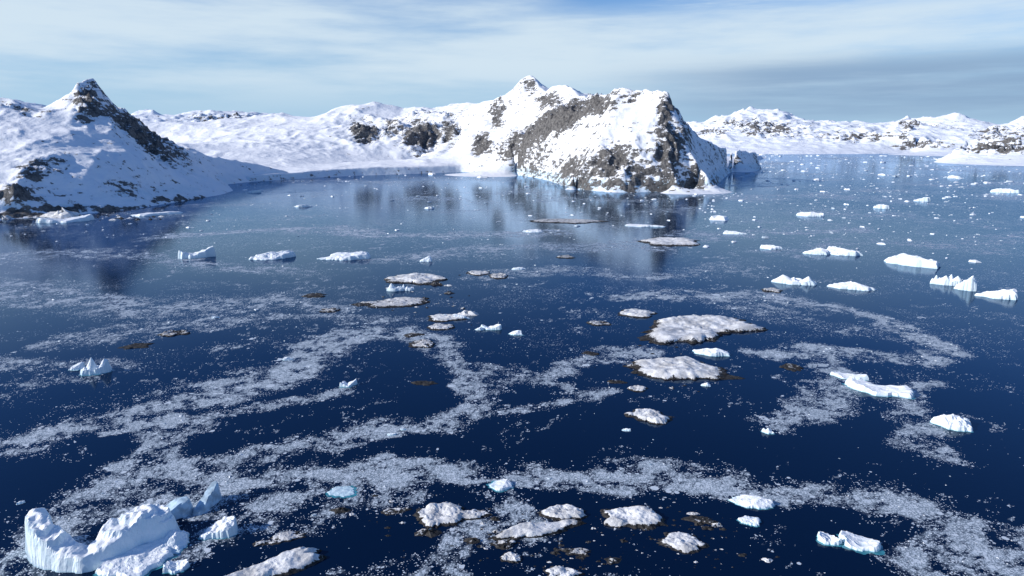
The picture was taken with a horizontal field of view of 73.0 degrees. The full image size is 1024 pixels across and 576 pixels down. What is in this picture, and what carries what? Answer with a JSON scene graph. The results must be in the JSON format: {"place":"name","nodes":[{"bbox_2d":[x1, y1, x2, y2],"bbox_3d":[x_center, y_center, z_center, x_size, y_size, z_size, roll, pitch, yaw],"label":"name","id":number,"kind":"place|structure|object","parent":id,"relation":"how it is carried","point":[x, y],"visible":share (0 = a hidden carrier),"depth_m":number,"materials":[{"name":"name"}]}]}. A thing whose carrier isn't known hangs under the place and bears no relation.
{"place":"outdoors","nodes":[
{"label":"outdoors","id":0,"kind":"place"},
{"bbox_2d":[1,97,275,122],"bbox_3d":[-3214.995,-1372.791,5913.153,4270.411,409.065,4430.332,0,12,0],"label":"distant mountain range","id":1,"kind":"structure","parent":0,"point":[148,116],"depth_m":5561.74,"materials":[{"name":"white snow"}]},
{"bbox_2d":[0,78,287,219],"bbox_3d":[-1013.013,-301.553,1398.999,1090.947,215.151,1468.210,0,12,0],"label":"snowy mountain","id":2,"kind":"structure","parent":0,"point":[86,146],"depth_m":1096.51,"materials":[{"name":"white snow"}]},
{"bbox_2d":[144,100,489,181],"bbox_3d":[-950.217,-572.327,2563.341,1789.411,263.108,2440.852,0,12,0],"label":"glacier","id":3,"kind":"object","parent":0,"point":[374,138],"visible":0.69,"depth_m":2410.29,"materials":[{"name":"white snow"}]},
{"bbox_2d":[0,154,1023,575],"bbox_3d":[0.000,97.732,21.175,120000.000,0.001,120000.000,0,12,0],"label":"sea","id":4,"kind":"structure","parent":0,"point":[530,426],"depth_m":300.64,"materials":[{"name":"liquid"}]},
{"bbox_2d":[36,214,93,222],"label":"iceberg","id":5,"kind":"object","parent":4,"relation":"on","point":[88,217],"visible":1,"depth_m":845.81,"materials":[{"name":"white ice"}]},
{"bbox_2d":[68,362,85,370],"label":"iceberg","id":6,"kind":"object","parent":4,"relation":"on","point":[79,366],"visible":0.96,"depth_m":306.19,"materials":[{"name":"white ice"}]},
{"bbox_2d":[80,357,113,375],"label":"iceberg","id":7,"kind":"object","parent":4,"relation":"on","point":[93,368],"visible":1,"depth_m":299.60,"materials":[{"name":"white ice"}]},
{"bbox_2d":[25,503,179,573],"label":"iceberg","id":8,"kind":"object","parent":4,"relation":"on","point":[49,545],"visible":0.96,"depth_m":167.48,"materials":[{"name":"white ice"}]},
{"bbox_2d":[93,539,177,575],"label":"iceberg","id":9,"kind":"object","parent":4,"relation":"on","point":[147,559],"visible":0.8,"depth_m":165.20,"materials":[{"name":"white ice"}]},
{"bbox_2d":[119,343,153,349],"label":"bare rock","id":10,"kind":"object","parent":4,"relation":"in","point":[139,345],"visible":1,"depth_m":339.21,"materials":[{"name":"grey stone"}]},
{"bbox_2d":[131,211,182,216],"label":"iceberg","id":11,"kind":"object","parent":4,"relation":"on","point":[159,213],"visible":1,"depth_m":919.02,"materials":[{"name":"white ice"}]},
{"bbox_2d":[158,330,190,336],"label":"bare rock","id":12,"kind":"object","parent":4,"relation":"on","point":[170,333],"visible":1,"depth_m":360.75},
{"bbox_2d":[159,530,190,553],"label":"iceberg","id":13,"kind":"object","parent":4,"relation":"on","point":[176,541],"visible":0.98,"depth_m":173.06,"materials":[{"name":"white ice"}]},
{"bbox_2d":[162,559,190,574],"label":"iceberg","id":14,"kind":"object","parent":4,"relation":"on","point":[174,567],"visible":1,"depth_m":163.86,"materials":[{"name":"white ice"}]},
{"bbox_2d":[166,496,193,519],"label":"iceberg","id":15,"kind":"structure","parent":4,"relation":"on","point":[181,507],"depth_m":186.82,"materials":[{"name":"white ice"}]},
{"bbox_2d":[178,246,215,258],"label":"iceberg","id":16,"kind":"object","parent":4,"relation":"on","point":[208,252],"visible":1,"depth_m":591.01,"materials":[{"name":"white ice"}]},
{"bbox_2d":[193,481,221,514],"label":"iceberg","id":17,"kind":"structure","parent":4,"relation":"on","point":[211,497],"depth_m":191.67,"materials":[{"name":"ice"}]},
{"bbox_2d":[197,516,237,540],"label":"iceberg","id":18,"kind":"object","parent":4,"relation":"on","point":[225,527],"visible":1,"depth_m":177.35,"materials":[{"name":"white ice"}]},
{"bbox_2d":[247,190,261,192],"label":"iceberg","id":19,"kind":"object","parent":4,"relation":"on","point":[256,191],"visible":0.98,"depth_m":1296.18,"materials":[{"name":"ice"}]},
{"bbox_2d":[249,250,295,259],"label":"iceberg","id":20,"kind":"object","parent":4,"relation":"on","point":[282,254],"visible":1,"depth_m":586.42,"materials":[{"name":"white ice"}]},
{"bbox_2d":[227,546,326,575],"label":"rocky islet","id":21,"kind":"object","parent":4,"relation":"on","point":[292,561],"visible":1,"depth_m":164.41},
{"bbox_2d":[253,531,307,546],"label":"rocky islet","id":22,"kind":"object","parent":4,"relation":"on","point":[281,537],"visible":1,"depth_m":176.24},
{"bbox_2d":[282,357,292,360],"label":"iceberg","id":23,"kind":"object","parent":4,"relation":"on","point":[286,359],"visible":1,"depth_m":318.44,"materials":[{"name":"white ice"}]},
{"bbox_2d":[294,205,311,206],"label":"iceberg","id":24,"kind":"object","parent":4,"relation":"on","point":[302,206],"visible":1,"depth_m":1024.79,"materials":[{"name":"white ice"}]},
{"bbox_2d":[301,293,325,297],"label":"bare rock","id":25,"kind":"object","parent":4,"relation":"in","point":[311,295],"visible":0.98,"depth_m":446.58,"materials":[{"name":"stone"}]},
{"bbox_2d":[319,307,339,312],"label":"bare rock","id":26,"kind":"object","parent":4,"relation":"in","point":[327,310],"visible":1,"depth_m":409.52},
{"bbox_2d":[325,485,356,497],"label":"iceberg","id":27,"kind":"object","parent":4,"relation":"on","point":[343,492],"visible":1,"depth_m":199.31,"materials":[{"name":"white ice"}]},
{"bbox_2d":[317,251,370,260],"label":"iceberg","id":28,"kind":"object","parent":4,"relation":"on","point":[342,256],"visible":1,"depth_m":584.36,"materials":[{"name":"white ice"}]},
{"bbox_2d":[339,379,357,387],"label":"iceberg","id":29,"kind":"object","parent":4,"relation":"on","point":[343,384],"visible":1,"depth_m":285.10,"materials":[{"name":"white ice"}]},
{"bbox_2d":[351,303,370,306],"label":"bare rock","id":30,"kind":"object","parent":4,"relation":"on","point":[360,304],"visible":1,"depth_m":423.50,"materials":[{"name":"stone"}]},
{"bbox_2d":[1,208,778,569],"bbox_3d":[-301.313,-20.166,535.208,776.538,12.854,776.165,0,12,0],"label":"shoal rocks","id":31,"kind":"object","parent":4,"relation":"in","point":[429,532],"visible":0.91,"depth_m":181.66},
{"bbox_2d":[360,297,429,307],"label":"rocky islet","id":32,"kind":"object","parent":4,"relation":"on","point":[402,302],"visible":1,"depth_m":426.67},
{"bbox_2d":[386,283,403,291],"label":"iceberg","id":33,"kind":"object","parent":4,"relation":"on","point":[391,287],"visible":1,"depth_m":462.27,"materials":[{"name":"white ice"}]},
{"bbox_2d":[381,507,412,515],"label":"rocky islet","id":34,"kind":"object","parent":4,"relation":"in","point":[388,511],"visible":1,"depth_m":189.42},
{"bbox_2d":[402,284,413,290],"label":"iceberg","id":35,"kind":"object","parent":4,"relation":"on","point":[407,288],"visible":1,"depth_m":463.94,"materials":[{"name":"white ice"}]},
{"bbox_2d":[403,332,424,336],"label":"bare rock","id":36,"kind":"object","parent":4,"relation":"in","point":[412,334],"visible":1,"depth_m":358.82,"materials":[{"name":"grey stone"}]},
{"bbox_2d":[384,273,447,284],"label":"rocky islet","id":37,"kind":"object","parent":4,"relation":"on","point":[420,278],"visible":1,"depth_m":495.83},
{"bbox_2d":[408,339,434,347],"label":"rocky islet","id":38,"kind":"object","parent":4,"relation":"on","point":[424,343],"visible":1,"depth_m":341.54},
{"bbox_2d":[411,381,438,385],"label":"bare rock","id":39,"kind":"object","parent":4,"relation":"in","point":[425,383],"visible":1,"depth_m":288.21,"materials":[{"name":"grey stone"}]},
{"bbox_2d":[419,256,431,261],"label":"iceberg","id":40,"kind":"object","parent":4,"relation":"on","point":[427,259],"visible":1,"depth_m":572.12,"materials":[{"name":"white ice"}]},
{"bbox_2d":[413,502,463,528],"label":"rocky islet","id":41,"kind":"object","parent":4,"relation":"in","point":[436,515],"visible":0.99,"depth_m":186.11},
{"bbox_2d":[427,323,454,329],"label":"rocky islet","id":42,"kind":"object","parent":4,"relation":"on","point":[437,326],"visible":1,"depth_m":372.12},
{"bbox_2d":[428,314,465,321],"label":"rocky islet","id":43,"kind":"object","parent":4,"relation":"in","point":[441,318],"visible":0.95,"depth_m":389.92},
{"bbox_2d":[453,314,469,318],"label":"iceberg","id":44,"kind":"object","parent":4,"relation":"on","point":[459,316],"visible":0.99,"depth_m":391.42,"materials":[{"name":"white ice"}]},
{"bbox_2d":[460,509,492,520],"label":"rocky islet","id":45,"kind":"object","parent":4,"relation":"in","point":[474,514],"visible":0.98,"depth_m":186.92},
{"bbox_2d":[465,270,489,275],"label":"rocky islet","id":46,"kind":"object","parent":4,"relation":"on","point":[477,273],"visible":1,"depth_m":521.44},
{"bbox_2d":[481,324,501,329],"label":"iceberg","id":47,"kind":"object","parent":4,"relation":"on","point":[497,327],"visible":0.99,"depth_m":369.39,"materials":[{"name":"white ice"}]},
{"bbox_2d":[489,273,507,279],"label":"rocky islet","id":48,"kind":"object","parent":4,"relation":"on","point":[497,276],"visible":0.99,"depth_m":509.52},
{"bbox_2d":[486,479,513,492],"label":"iceberg","id":49,"kind":"object","parent":4,"relation":"on","point":[501,485],"visible":1,"depth_m":202.52,"materials":[{"name":"white ice"}]},
{"bbox_2d":[489,540,517,548],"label":"bare rock","id":50,"kind":"object","parent":4,"relation":"in","point":[506,543],"visible":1,"depth_m":174.11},
{"bbox_2d":[500,552,521,562],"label":"rocky islet","id":51,"kind":"object","parent":4,"relation":"in","point":[510,557],"visible":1,"depth_m":167.80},
{"bbox_2d":[2,154,1022,574],"bbox_3d":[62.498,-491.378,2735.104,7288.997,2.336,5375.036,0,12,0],"label":"brash ice","id":52,"kind":"structure","parent":4,"relation":"on","point":[498,322],"depth_m":328.34,"materials":[{"name":"white ice"}]},
{"bbox_2d":[509,330,523,335],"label":"iceberg","id":53,"kind":"object","parent":4,"relation":"on","point":[516,332],"visible":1,"depth_m":359.60,"materials":[{"name":"white ice"}]},
{"bbox_2d":[10,154,1023,262],"bbox_3d":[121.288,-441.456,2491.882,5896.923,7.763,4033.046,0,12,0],"label":"drifting growlers","id":54,"kind":"object","parent":4,"relation":"on","point":[720,218],"visible":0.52,"depth_m":1209.51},
{"bbox_2d":[511,267,525,269],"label":"iceberg","id":55,"kind":"object","parent":4,"relation":"on","point":[519,268],"visible":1,"depth_m":537.55,"materials":[{"name":"white ice"}]},
{"bbox_2d":[522,229,541,231],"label":"iceberg","id":56,"kind":"object","parent":4,"relation":"on","point":[535,230],"visible":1,"depth_m":753.56,"materials":[{"name":"white ice"}]},
{"bbox_2d":[486,518,585,539],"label":"rocky islet","id":57,"kind":"object","parent":4,"relation":"in","point":[528,530],"visible":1,"depth_m":178.98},
{"bbox_2d":[538,504,587,520],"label":"rocky islet","id":58,"kind":"object","parent":4,"relation":"in","point":[561,512],"visible":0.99,"depth_m":186.93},
{"bbox_2d":[543,566,584,575],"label":"rocky islet","id":59,"kind":"object","parent":4,"relation":"in","point":[559,571],"visible":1,"depth_m":162.23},
{"bbox_2d":[556,255,574,258],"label":"bare rock","id":60,"kind":"object","parent":4,"relation":"in","point":[566,256],"visible":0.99,"depth_m":592.19,"materials":[{"name":"grey stone"}]},
{"bbox_2d":[530,219,607,223],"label":"rocky islet","id":61,"kind":"object","parent":4,"relation":"on","point":[574,221],"visible":1,"depth_m":845.50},
{"bbox_2d":[560,548,591,556],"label":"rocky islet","id":62,"kind":"object","parent":4,"relation":"in","point":[578,551],"visible":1,"depth_m":170.68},
{"bbox_2d":[582,351,599,355],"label":"bare rock","id":63,"kind":"object","parent":4,"relation":"in","point":[590,353],"visible":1,"depth_m":327.68,"materials":[{"name":"grey stone"}]},
{"bbox_2d":[587,321,611,325],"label":"rocky islet","id":64,"kind":"object","parent":4,"relation":"on","point":[595,323],"visible":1,"depth_m":380.17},
{"bbox_2d":[607,380,627,383],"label":"bare rock","id":65,"kind":"object","parent":4,"relation":"in","point":[617,381],"visible":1,"depth_m":289.64,"materials":[{"name":"grey stone"}]},
{"bbox_2d":[600,506,666,529],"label":"rocky islet","id":66,"kind":"object","parent":4,"relation":"in","point":[637,517],"visible":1,"depth_m":184.09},
{"bbox_2d":[627,385,648,391],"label":"rocky islet","id":67,"kind":"object","parent":4,"relation":"on","point":[637,388],"visible":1,"depth_m":281.49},
{"bbox_2d":[618,309,657,317],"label":"rocky islet","id":68,"kind":"object","parent":4,"relation":"on","point":[636,313],"visible":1,"depth_m":399.79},
{"bbox_2d":[625,224,665,226],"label":"iceberg","id":69,"kind":"object","parent":4,"relation":"on","point":[636,225],"visible":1,"depth_m":799.22,"materials":[{"name":"white ice"}]},
{"bbox_2d":[624,408,673,424],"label":"rocky islet","id":70,"kind":"object","parent":4,"relation":"on","point":[650,416],"visible":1,"depth_m":251.94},
{"bbox_2d":[638,237,699,246],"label":"rocky islet","id":71,"kind":"object","parent":4,"relation":"on","point":[666,241],"visible":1,"depth_m":672.68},
{"bbox_2d":[623,356,728,380],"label":"rocky islet","id":72,"kind":"object","parent":4,"relation":"on","point":[681,368],"visible":1,"depth_m":300.81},
{"bbox_2d":[656,531,709,553],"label":"rocky islet","id":73,"kind":"object","parent":4,"relation":"in","point":[684,543],"visible":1,"depth_m":173.65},
{"bbox_2d":[681,515,717,524],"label":"bare rock","id":74,"kind":"object","parent":4,"relation":"in","point":[696,519],"visible":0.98,"depth_m":184.97,"materials":[{"name":"stone"}]},
{"bbox_2d":[637,314,767,344],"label":"rocky islet","id":75,"kind":"object","parent":4,"relation":"on","point":[693,329],"visible":1,"depth_m":366.26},
{"bbox_2d":[701,383,710,386],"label":"iceberg","id":76,"kind":"object","parent":4,"relation":"on","point":[706,384],"visible":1,"depth_m":285.20,"materials":[{"name":"white ice"}]},
{"bbox_2d":[692,348,730,356],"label":"iceberg","id":77,"kind":"object","parent":4,"relation":"on","point":[715,352],"visible":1,"depth_m":325.68,"materials":[{"name":"white ice"}]},
{"bbox_2d":[723,230,745,234],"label":"iceberg","id":78,"kind":"object","parent":4,"relation":"on","point":[730,232],"visible":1,"depth_m":737.19,"materials":[{"name":"white ice"}]},
{"bbox_2d":[725,375,745,379],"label":"bare rock","id":79,"kind":"object","parent":4,"relation":"in","point":[731,377],"visible":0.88,"depth_m":294.57,"materials":[{"name":"grey stone"}]},
{"bbox_2d":[737,515,760,526],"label":"iceberg","id":80,"kind":"object","parent":4,"relation":"on","point":[750,521],"visible":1,"depth_m":183.87,"materials":[{"name":"white ice"}]},
{"bbox_2d":[727,494,775,509],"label":"iceberg","id":81,"kind":"object","parent":4,"relation":"on","point":[752,502],"visible":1,"depth_m":192.34,"materials":[{"name":"white ice"}]},
{"bbox_2d":[760,428,773,434],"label":"iceberg","id":82,"kind":"object","parent":4,"relation":"on","point":[768,431],"visible":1,"depth_m":239.63,"materials":[{"name":"white ice"}]},
{"bbox_2d":[760,245,782,249],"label":"iceberg","id":83,"kind":"object","parent":4,"relation":"on","point":[771,247],"visible":1,"depth_m":636.62,"materials":[{"name":"white ice"}]},
{"bbox_2d":[761,287,782,292],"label":"bare rock","id":84,"kind":"object","parent":4,"relation":"in","point":[773,289],"visible":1,"depth_m":462.42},
{"bbox_2d":[779,363,803,371],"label":"bare rock","id":85,"kind":"object","parent":4,"relation":"in","point":[791,367],"visible":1,"depth_m":307.56,"materials":[{"name":"grey stone"}]},
{"bbox_2d":[771,275,816,285],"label":"iceberg","id":86,"kind":"object","parent":4,"relation":"on","point":[785,279],"visible":1,"depth_m":483.41,"materials":[{"name":"white ice"}]},
{"bbox_2d":[796,212,823,216],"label":"iceberg","id":87,"kind":"object","parent":4,"relation":"on","point":[811,214],"visible":0.99,"depth_m":905.36,"materials":[{"name":"white ice"}]},
{"bbox_2d":[803,248,828,254],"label":"iceberg","id":88,"kind":"object","parent":4,"relation":"on","point":[819,251],"visible":1,"depth_m":608.09,"materials":[{"name":"white ice"}]},
{"bbox_2d":[816,531,843,546],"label":"iceberg","id":89,"kind":"object","parent":4,"relation":"on","point":[825,539],"visible":1,"depth_m":174.74,"materials":[{"name":"white ice"}]},
{"bbox_2d":[826,246,862,255],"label":"iceberg","id":90,"kind":"object","parent":4,"relation":"on","point":[833,250],"visible":0.94,"depth_m":604.84,"materials":[{"name":"white ice"}]},
{"bbox_2d":[829,372,868,380],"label":"iceberg","id":91,"kind":"object","parent":4,"relation":"on","point":[864,377],"visible":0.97,"depth_m":294.59,"materials":[{"name":"white ice"}]},
{"bbox_2d":[827,282,876,290],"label":"iceberg","id":92,"kind":"object","parent":4,"relation":"on","point":[851,285],"visible":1,"depth_m":468.16,"materials":[{"name":"white ice"}]},
{"bbox_2d":[836,530,884,554],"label":"iceberg","id":93,"kind":"object","parent":4,"relation":"on","point":[859,544],"visible":1,"depth_m":173.05,"materials":[{"name":"white ice"}]},
{"bbox_2d":[842,378,915,399],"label":"iceberg","id":94,"kind":"object","parent":4,"relation":"on","point":[871,389],"visible":1,"depth_m":278.09,"materials":[{"name":"white ice"}]},
{"bbox_2d":[873,204,889,208],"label":"iceberg","id":95,"kind":"object","parent":4,"relation":"on","point":[880,206],"visible":1,"depth_m":1003.67,"materials":[{"name":"white ice"}]},
{"bbox_2d":[884,253,940,268],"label":"iceberg","id":96,"kind":"object","parent":4,"relation":"on","point":[904,259],"visible":1,"depth_m":554.02,"materials":[{"name":"white ice"}]},
{"bbox_2d":[914,197,929,201],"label":"iceberg","id":97,"kind":"object","parent":4,"relation":"on","point":[925,199],"visible":1,"depth_m":1115.69,"materials":[{"name":"white ice"}]},
{"bbox_2d":[930,274,961,285],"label":"iceberg","id":98,"kind":"object","parent":4,"relation":"on","point":[950,280],"visible":0.98,"depth_m":481.61,"materials":[{"name":"white ice"}]},
{"bbox_2d":[929,414,973,432],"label":"iceberg","id":99,"kind":"object","parent":4,"relation":"on","point":[953,422],"visible":1,"depth_m":243.78,"materials":[{"name":"white ice"}]},
{"bbox_2d":[947,175,963,178],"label":"iceberg","id":100,"kind":"object","parent":4,"relation":"on","point":[953,176],"visible":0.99,"depth_m":1758.71,"materials":[{"name":"white ice"}]},
{"bbox_2d":[954,276,976,290],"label":"iceberg","id":101,"kind":"object","parent":4,"relation":"on","point":[970,284],"visible":1,"depth_m":462.86,"materials":[{"name":"white ice"}]},
{"bbox_2d":[934,143,1023,165],"bbox_3d":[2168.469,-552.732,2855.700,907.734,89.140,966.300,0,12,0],"label":"skerry","id":102,"kind":"structure","parent":4,"relation":"on","point":[1002,154],"depth_m":2807.35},
{"bbox_2d":[974,289,1017,299],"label":"iceberg","id":103,"kind":"object","parent":4,"relation":"on","point":[1010,294],"visible":1,"depth_m":440.40,"materials":[{"name":"white ice"}]},
{"bbox_2d":[990,188,1018,192],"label":"iceberg","id":104,"kind":"object","parent":4,"relation":"on","point":[1000,190],"visible":1,"depth_m":1294.93,"materials":[{"name":"white ice"}]},
{"bbox_2d":[0,0,1023,124],"label":"sky","id":105,"kind":"structure","parent":0,"point":[870,61],"materials":[{"name":"blue"}]},
{"bbox_2d":[490,75,764,193],"bbox_3d":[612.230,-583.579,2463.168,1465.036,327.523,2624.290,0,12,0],"label":"rocky headland","id":106,"kind":"structure","parent":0,"point":[621,140],"depth_m":1533.91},
{"bbox_2d":[685,106,1023,155],"bbox_3d":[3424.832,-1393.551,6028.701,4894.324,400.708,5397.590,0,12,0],"label":"distant mountain range","id":107,"kind":"structure","parent":0,"point":[762,131],"depth_m":5033.72,"materials":[{"name":"white snow"}]},
{"bbox_2d":[844,112,996,128],"bbox_3d":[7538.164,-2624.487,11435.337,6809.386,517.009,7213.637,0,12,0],"label":"distant mountain range","id":108,"kind":"structure","parent":0,"point":[954,120],"depth_m":10762.79,"materials":[{"name":"white snow"}]}
]}

